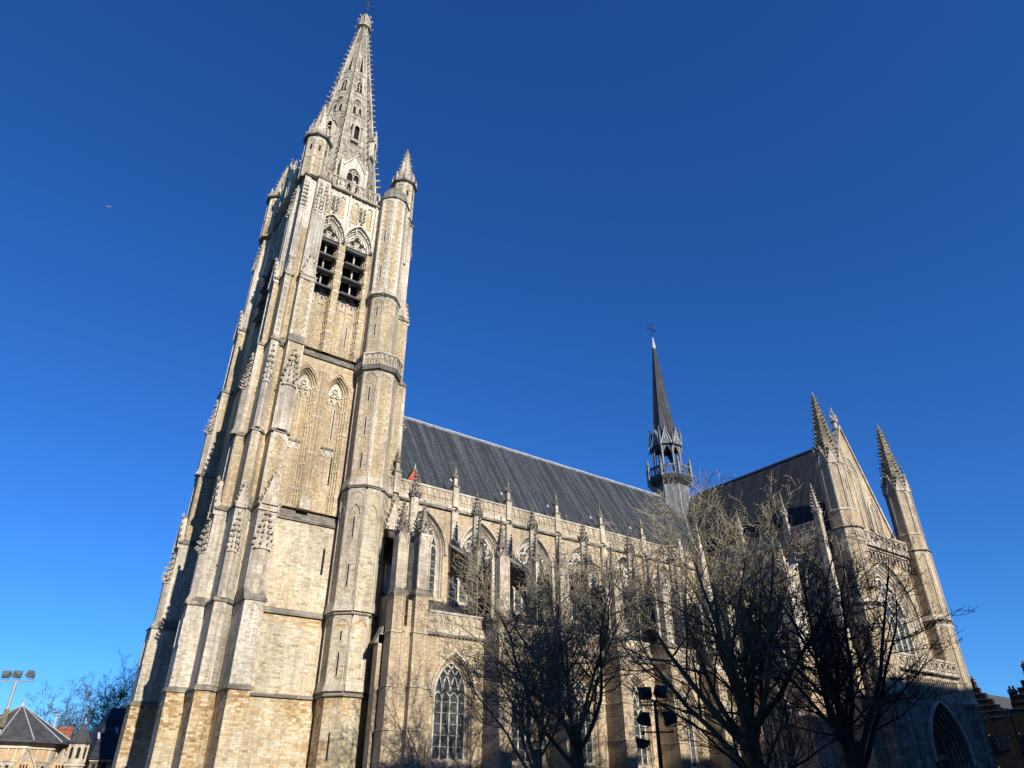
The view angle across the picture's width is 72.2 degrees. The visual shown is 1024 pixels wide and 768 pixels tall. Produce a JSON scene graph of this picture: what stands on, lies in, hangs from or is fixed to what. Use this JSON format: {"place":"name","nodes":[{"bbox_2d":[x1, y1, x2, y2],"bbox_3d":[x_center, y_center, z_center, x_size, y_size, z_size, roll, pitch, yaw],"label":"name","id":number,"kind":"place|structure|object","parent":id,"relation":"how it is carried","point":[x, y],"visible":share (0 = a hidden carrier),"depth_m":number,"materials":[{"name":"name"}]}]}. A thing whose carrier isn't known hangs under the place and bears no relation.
{"place":"outdoors","nodes":[
{"label":"outdoors","id":0,"kind":"place"},
{"bbox_2d":[53,714,73,751],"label":"brick house","id":1,"kind":"structure","parent":0,"point":[66,731],"depth_m":70.80,"materials":[{"name":"brick"}]},
{"bbox_2d":[0,0,1023,731],"label":"sky","id":2,"kind":"structure","parent":0,"point":[797,199],"materials":[{"name":"blue"}]},
{"bbox_2d":[112,0,996,767],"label":"gothic church","id":3,"kind":"structure","parent":0,"point":[340,504],"depth_m":61.15,"materials":[{"name":"grey stone"}]},
{"bbox_2d":[252,264,273,322],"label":"belfry window","id":4,"kind":"structure","parent":3,"relation":"in","point":[258,317],"depth_m":71.73,"materials":[{"name":"grey stone"}]},
{"bbox_2d":[314,222,338,294],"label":"belfry window","id":5,"kind":"structure","parent":3,"relation":"in","point":[325,258],"depth_m":68.80,"materials":[{"name":"grey stone"}]},
{"bbox_2d":[338,234,366,305],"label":"belfry window","id":6,"kind":"structure","parent":3,"relation":"in","point":[351,269],"depth_m":70.14,"materials":[{"name":"grey stone"}]},
{"bbox_2d":[362,702,367,761],"bbox_3d":[-9.637,23.170,50.228,0.520,6.848,2.400,20,-36,-30],"label":"window","id":7,"kind":"structure","parent":3,"relation":"in","point":[367,702],"depth_m":50.19,"materials":[{"name":"glass"}]},
{"bbox_2d":[407,510,443,598],"bbox_3d":[-8.065,14.662,61.068,4.640,7.577,0.720,20,-36,-30],"label":"window","id":8,"kind":"structure","parent":3,"relation":"in","point":[437,546],"depth_m":61.87,"materials":[{"name":"stone"}]},
{"bbox_2d":[429,654,473,762],"bbox_3d":[-4.391,23.088,50.267,3.480,7.090,0.620,20,-36,-30],"label":"window","id":9,"kind":"structure","parent":3,"relation":"in","point":[447,743],"depth_m":50.05,"materials":[{"name":"glass"}]},
{"bbox_2d":[457,524,496,603],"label":"window","id":10,"kind":"structure","parent":3,"relation":"in","point":[489,537],"depth_m":65.28,"materials":[{"name":"stone"}]},
{"bbox_2d":[511,662,539,763],"bbox_3d":[0.544,24.901,53.360,3.480,7.090,0.620,20,-36,-30],"label":"window","id":11,"kind":"structure","parent":3,"relation":"in","point":[522,752],"depth_m":52.82,"materials":[{"name":"glass"}]},
{"bbox_2d":[514,537,550,612],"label":"window","id":12,"kind":"structure","parent":3,"relation":"in","point":[523,549],"depth_m":68.18,"materials":[{"name":"stone"}]},
{"bbox_2d":[567,547,597,619],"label":"window","id":13,"kind":"structure","parent":3,"relation":"in","point":[570,560],"depth_m":71.55,"materials":[{"name":"stone"}]},
{"bbox_2d":[574,670,601,765],"bbox_3d":[5.479,26.714,56.453,3.480,7.090,0.620,20,-36,-30],"label":"window","id":14,"kind":"structure","parent":3,"relation":"in","point":[592,750],"depth_m":56.26,"materials":[{"name":"glass"}]},
{"bbox_2d":[615,557,628,629],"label":"window","id":15,"kind":"structure","parent":3,"relation":"in","point":[623,563],"depth_m":75.04,"materials":[{"name":"stone"}]},
{"bbox_2d":[630,676,655,767],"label":"window","id":16,"kind":"structure","parent":3,"relation":"in","point":[644,756],"depth_m":59.68,"materials":[{"name":"glass"}]},
{"bbox_2d":[654,567,670,594],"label":"window","id":17,"kind":"structure","parent":3,"relation":"in","point":[669,586],"depth_m":78.32,"materials":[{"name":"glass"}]},
{"bbox_2d":[681,681,704,767],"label":"window","id":18,"kind":"structure","parent":3,"relation":"in","point":[694,750],"depth_m":62.67,"materials":[{"name":"glass"}]},
{"bbox_2d":[716,574,736,633],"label":"window","id":19,"kind":"structure","parent":3,"relation":"in","point":[724,574],"depth_m":78.66,"materials":[{"name":"glass"}]},
{"bbox_2d":[727,689,740,755],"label":"window","id":20,"kind":"structure","parent":3,"relation":"in","point":[734,708],"depth_m":67.29,"materials":[{"name":"glass"}]},
{"bbox_2d":[761,560,786,635],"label":"window","id":21,"kind":"structure","parent":3,"relation":"in","point":[775,569],"depth_m":74.36,"materials":[{"name":"glass"}]},
{"bbox_2d":[761,686,799,767],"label":"window","id":22,"kind":"structure","parent":3,"relation":"in","point":[775,714],"depth_m":65.01,"materials":[{"name":"glass"}]},
{"bbox_2d":[808,558,848,688],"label":"window","id":23,"kind":"structure","parent":3,"relation":"in","point":[817,568],"depth_m":69.90,"materials":[{"name":"glass"}]},
{"bbox_2d":[875,563,926,656],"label":"window","id":24,"kind":"structure","parent":3,"relation":"in","point":[900,645],"depth_m":72.47,"materials":[{"name":"glass"}]},
{"bbox_2d":[969,676,1023,767],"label":"stepped gable house","id":25,"kind":"structure","parent":0,"point":[1002,735],"depth_m":106.96,"materials":[{"name":"brick"}]},
{"bbox_2d":[980,709,987,721],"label":"window","id":26,"kind":"structure","parent":25,"relation":"in","point":[983,714],"depth_m":109.02,"materials":[{"name":"glass"}]},
{"bbox_2d":[994,734,1011,749],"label":"window","id":27,"kind":"structure","parent":25,"relation":"in","point":[1002,740],"depth_m":106.10,"materials":[{"name":"glass"}]},
{"bbox_2d":[1007,661,1023,753],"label":"stepped gable house","id":28,"kind":"structure","parent":0,"point":[1017,705],"depth_m":105.88,"materials":[{"name":"brick"}]},
{"label":"pavement","id":29,"kind":"structure","parent":0,"visible":0},
{"bbox_2d":[0,670,34,734],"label":"floodlight mast","id":30,"kind":"object","parent":29,"relation":"on","point":[15,674],"visible":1,"depth_m":43.88,"materials":[{"name":"grey metal"}]},
{"bbox_2d":[0,699,69,767],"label":"chapter house","id":31,"kind":"structure","parent":29,"relation":"on","point":[24,729],"depth_m":60.09,"materials":[{"name":"stone"}]},
{"bbox_2d":[9,708,125,767],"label":"cloister range","id":32,"kind":"structure","parent":29,"relation":"on","point":[96,747],"depth_m":61.25,"materials":[{"name":"grey stone"}]},
{"bbox_2d":[24,673,136,737],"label":"bare tree","id":33,"kind":"object","parent":29,"relation":"on","point":[80,719],"visible":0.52,"depth_m":86.29,"materials":[{"name":"brown plant"}]},
{"bbox_2d":[41,665,135,735],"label":"bare tree","id":34,"kind":"object","parent":29,"relation":"on","point":[123,692],"visible":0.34,"depth_m":90.73,"materials":[{"name":"brown plant"}]},
{"bbox_2d":[87,646,138,733],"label":"bare tree","id":35,"kind":"object","parent":29,"relation":"on","point":[129,693],"visible":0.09,"depth_m":92.46,"materials":[{"name":"brown plant"}]},
{"bbox_2d":[435,574,622,767],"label":"bare tree","id":36,"kind":"object","parent":29,"relation":"on","point":[538,754],"visible":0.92,"depth_m":36.80,"materials":[{"name":"brown plant"}]},
{"bbox_2d":[416,522,700,767],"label":"bare tree","id":37,"kind":"object","parent":29,"relation":"on","point":[576,758],"visible":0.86,"depth_m":39.19,"materials":[{"name":"brown plant"}]},
{"bbox_2d":[635,685,677,767],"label":"floodlight mast","id":38,"kind":"object","parent":29,"relation":"on","point":[644,718],"visible":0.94,"depth_m":35.65,"materials":[{"name":"black metal"}]},
{"bbox_2d":[546,459,915,767],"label":"bare tree","id":39,"kind":"object","parent":29,"relation":"on","point":[734,630],"visible":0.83,"depth_m":42.80,"materials":[{"name":"brown plant"}]},
{"bbox_2d":[640,632,894,767],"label":"bare tree","id":40,"kind":"object","parent":29,"relation":"on","point":[785,714],"visible":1,"depth_m":34.35,"materials":[{"name":"brown plant"}]},
{"bbox_2d":[704,511,977,767],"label":"bare tree","id":41,"kind":"object","parent":29,"relation":"on","point":[853,751],"visible":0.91,"depth_m":40.27,"materials":[{"name":"brown plant"}]}
]}

